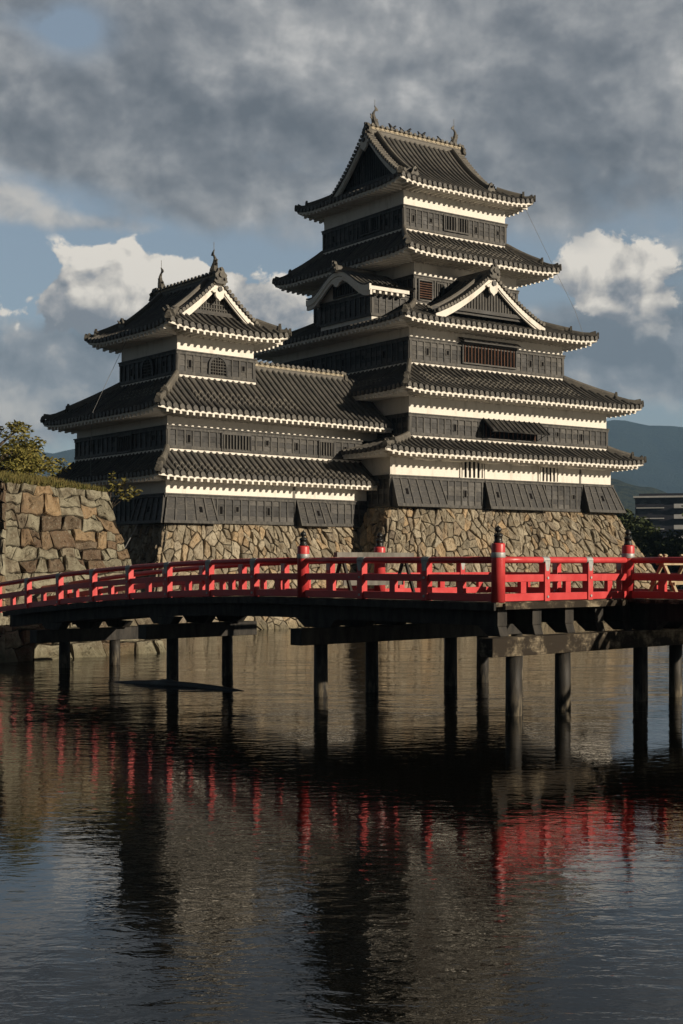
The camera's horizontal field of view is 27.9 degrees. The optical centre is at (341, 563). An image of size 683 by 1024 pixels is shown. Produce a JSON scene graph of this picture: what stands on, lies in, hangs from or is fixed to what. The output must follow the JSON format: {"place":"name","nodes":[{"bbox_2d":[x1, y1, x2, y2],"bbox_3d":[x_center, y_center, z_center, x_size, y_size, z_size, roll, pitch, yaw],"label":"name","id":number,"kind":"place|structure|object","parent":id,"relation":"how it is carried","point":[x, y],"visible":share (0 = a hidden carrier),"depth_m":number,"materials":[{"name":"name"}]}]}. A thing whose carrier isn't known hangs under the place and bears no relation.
{"place":"outdoors","nodes":[
{"label":"outdoors","id":0,"kind":"place"},
{"bbox_2d":[0,620,682,1023],"bbox_3d":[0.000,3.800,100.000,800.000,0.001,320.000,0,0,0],"label":"moat water","id":1,"kind":"structure","parent":0,"point":[412,840],"depth_m":18.89,"materials":[{"name":"black liquid"}]},
{"bbox_2d":[0,475,166,662],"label":"stone rampart","id":2,"kind":"object","parent":1,"relation":"in","point":[46,530],"visible":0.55,"depth_m":57.74,"materials":[{"name":"beige stone"}]},
{"bbox_2d":[0,420,71,482],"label":"broadleaf tree","id":3,"kind":"object","parent":2,"relation":"on","point":[19,456],"visible":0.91,"depth_m":65.27,"materials":[{"name":"green plant"}]},
{"bbox_2d":[0,471,106,491],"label":"grass","id":4,"kind":"structure","parent":2,"relation":"on","point":[30,479],"depth_m":59.58,"materials":[{"name":"green plant"}]},
{"bbox_2d":[95,471,141,506],"bbox_3d":[-10.359,-3.389,63.429,2.386,1.822,0.601,0,0,0],"label":"shrub sprig","id":5,"kind":"object","parent":2,"relation":"on","point":[128,490],"visible":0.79,"depth_m":63.41,"materials":[{"name":"green plant"}]},
{"bbox_2d":[114,679,243,690],"bbox_3d":[-5.149,3.773,42.751,6.390,0.350,0.339,0,0,35],"label":"floating hose","id":6,"kind":"object","parent":1,"relation":"on","point":[165,682],"visible":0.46,"depth_m":42.63,"materials":[{"name":"rubber"}]},
{"bbox_2d":[117,523,360,629],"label":"tower stone base","id":7,"kind":"object","parent":1,"relation":"in","point":[160,543],"visible":0.27,"depth_m":81.54,"materials":[{"name":"beige stone"}]},
{"bbox_2d":[40,250,393,547],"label":"corner tower","id":8,"kind":"structure","parent":7,"relation":"on","point":[198,413],"depth_m":84.12,"materials":[{"name":"paint"}]},
{"bbox_2d":[108,478,124,496],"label":"slit window","id":9,"kind":"structure","parent":8,"relation":"in","point":[109,487],"depth_m":83.90,"materials":[{"name":"paint"}]},
{"bbox_2d":[116,433,132,453],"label":"window","id":10,"kind":"structure","parent":8,"relation":"in","point":[123,442],"depth_m":84.09,"materials":[{"name":"black wood"}]},
{"bbox_2d":[141,357,153,377],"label":"bell window","id":11,"kind":"structure","parent":8,"relation":"in","point":[147,366],"depth_m":84.56,"materials":[{"name":"black wood"}]},
{"bbox_2d":[208,355,227,375],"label":"bell window","id":12,"kind":"structure","parent":8,"relation":"in","point":[216,366],"depth_m":83.90,"materials":[{"name":"grey wood"}]},
{"bbox_2d":[221,433,251,452],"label":"window","id":13,"kind":"structure","parent":8,"relation":"in","point":[230,441],"depth_m":83.49,"materials":[{"name":"grey wood"}]},
{"bbox_2d":[318,440,334,458],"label":"window","id":14,"kind":"structure","parent":8,"relation":"in","point":[325,448],"depth_m":88.38,"materials":[{"name":"grey wood"}]},
{"bbox_2d":[0,525,682,715],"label":"footbridge","id":15,"kind":"object","parent":1,"relation":"in","point":[637,621],"visible":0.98,"depth_m":39.25,"materials":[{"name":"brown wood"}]},
{"bbox_2d":[334,552,414,591],"bbox_3d":[0.983,0.317,40.400,3.150,1.314,0.915,0,0,-43],"label":"sawhorse barrier","id":16,"kind":"object","parent":15,"relation":"on","point":[348,583],"visible":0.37,"depth_m":40.25,"materials":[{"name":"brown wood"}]},
{"bbox_2d":[646,554,682,599],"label":"timber trestle","id":17,"kind":"object","parent":15,"relation":"on","point":[673,584],"visible":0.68,"depth_m":37.76,"materials":[{"name":"beige wood"}]},
{"bbox_2d":[0,0,682,454],"label":"sky","id":18,"kind":"structure","parent":0,"point":[135,135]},
{"bbox_2d":[4,420,682,492],"bbox_3d":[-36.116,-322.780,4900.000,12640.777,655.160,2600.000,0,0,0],"label":"mountain","id":19,"kind":"structure","parent":0,"point":[660,448],"depth_m":5898.12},
{"bbox_2d":[611,478,665,532],"bbox_3d":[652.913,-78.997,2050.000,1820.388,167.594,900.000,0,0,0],"label":"hill","id":20,"kind":"structure","parent":0,"point":[626,492],"depth_m":2406.36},
{"bbox_3d":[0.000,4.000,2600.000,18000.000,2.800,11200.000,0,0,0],"label":"ground","id":21,"kind":"structure","parent":0,"visible":0},
{"bbox_2d":[351,507,669,624],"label":"keep stone base","id":22,"kind":"object","parent":21,"relation":"on","point":[429,532],"visible":0.26,"depth_m":91.88,"materials":[{"name":"beige stone"}]},
{"bbox_2d":[254,106,646,513],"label":"castle keep","id":23,"kind":"structure","parent":22,"relation":"on","point":[436,338],"depth_m":95.47,"materials":[{"name":"paint"}]},
{"bbox_2d":[303,359,312,367],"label":"window","id":24,"kind":"structure","parent":23,"relation":"in","point":[307,363],"depth_m":100.56,"materials":[{"name":"black wood"}]},
{"bbox_2d":[333,283,357,298],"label":"window","id":25,"kind":"structure","parent":23,"relation":"in","point":[345,289],"depth_m":95.45,"materials":[{"name":"black wood"}]},
{"bbox_2d":[360,217,369,236],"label":"window","id":26,"kind":"structure","parent":23,"relation":"in","point":[365,223],"depth_m":98.93,"materials":[{"name":"black wood"}]},
{"bbox_2d":[370,214,380,233],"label":"window","id":27,"kind":"structure","parent":23,"relation":"in","point":[375,221],"depth_m":97.97,"materials":[{"name":"black wood"}]},
{"bbox_2d":[417,279,432,302],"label":"window","id":28,"kind":"structure","parent":23,"relation":"in","point":[425,287],"depth_m":94.98,"materials":[{"name":"brown wood"}]},
{"bbox_2d":[436,282,444,299],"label":"window","id":29,"kind":"structure","parent":23,"relation":"in","point":[440,287],"depth_m":95.70,"materials":[{"name":"grey wood"}]},
{"bbox_2d":[443,214,456,232],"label":"window","id":30,"kind":"structure","parent":23,"relation":"in","point":[449,221],"depth_m":97.85,"materials":[{"name":"grey wood"}]},
{"bbox_2d":[457,216,468,234],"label":"window","id":31,"kind":"structure","parent":23,"relation":"in","point":[462,223],"depth_m":98.57,"materials":[{"name":"grey wood"}]},
{"bbox_2d":[459,461,483,478],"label":"slit window","id":32,"kind":"structure","parent":23,"relation":"in","point":[469,469],"depth_m":91.99,"materials":[{"name":"paint"}]},
{"bbox_2d":[461,341,516,369],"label":"window","id":33,"kind":"structure","parent":23,"relation":"in","point":[469,355],"depth_m":95.21,"materials":[{"name":"brown wood"}]},
{"bbox_2d":[482,421,537,442],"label":"window","id":34,"kind":"structure","parent":23,"relation":"in","point":[486,431],"depth_m":93.81,"materials":[{"name":"black wood"}]},
{"bbox_2d":[538,466,558,481],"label":"slit window","id":35,"kind":"structure","parent":23,"relation":"in","point":[545,474],"depth_m":96.17,"materials":[{"name":"paint"}]},
{"bbox_2d":[616,509,652,556],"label":"broadleaf tree","id":36,"kind":"object","parent":21,"relation":"on","point":[626,520],"visible":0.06,"depth_m":148.71,"materials":[{"name":"green plant"}]},
{"bbox_2d":[629,518,682,588],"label":"broadleaf tree","id":37,"kind":"object","parent":21,"relation":"on","point":[652,539],"visible":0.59,"depth_m":140.08,"materials":[{"name":"green plant"}]},
{"bbox_2d":[633,493,682,551],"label":"apartment block","id":38,"kind":"structure","parent":21,"relation":"on","point":[664,511],"depth_m":397.62,"materials":[{"name":"concrete"}]},
{"bbox_2d":[639,511,647,514],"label":"window","id":39,"kind":"structure","parent":38,"relation":"in","point":[640,512],"depth_m":399.30,"materials":[{"name":"black glass"}]},
{"bbox_2d":[639,500,647,503],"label":"window","id":40,"kind":"structure","parent":38,"relation":"in","point":[640,501],"depth_m":399.30,"materials":[{"name":"black glass"}]},
{"bbox_2d":[653,521,660,524],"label":"window","id":41,"kind":"structure","parent":38,"relation":"in","point":[654,522],"depth_m":398.32,"materials":[{"name":"black glass"}]},
{"bbox_2d":[653,511,660,514],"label":"window","id":42,"kind":"structure","parent":38,"relation":"in","point":[654,512],"depth_m":398.32,"materials":[{"name":"black glass"}]},
{"bbox_2d":[653,500,660,503],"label":"window","id":43,"kind":"structure","parent":38,"relation":"in","point":[654,501],"depth_m":398.32,"materials":[{"name":"black glass"}]}
]}

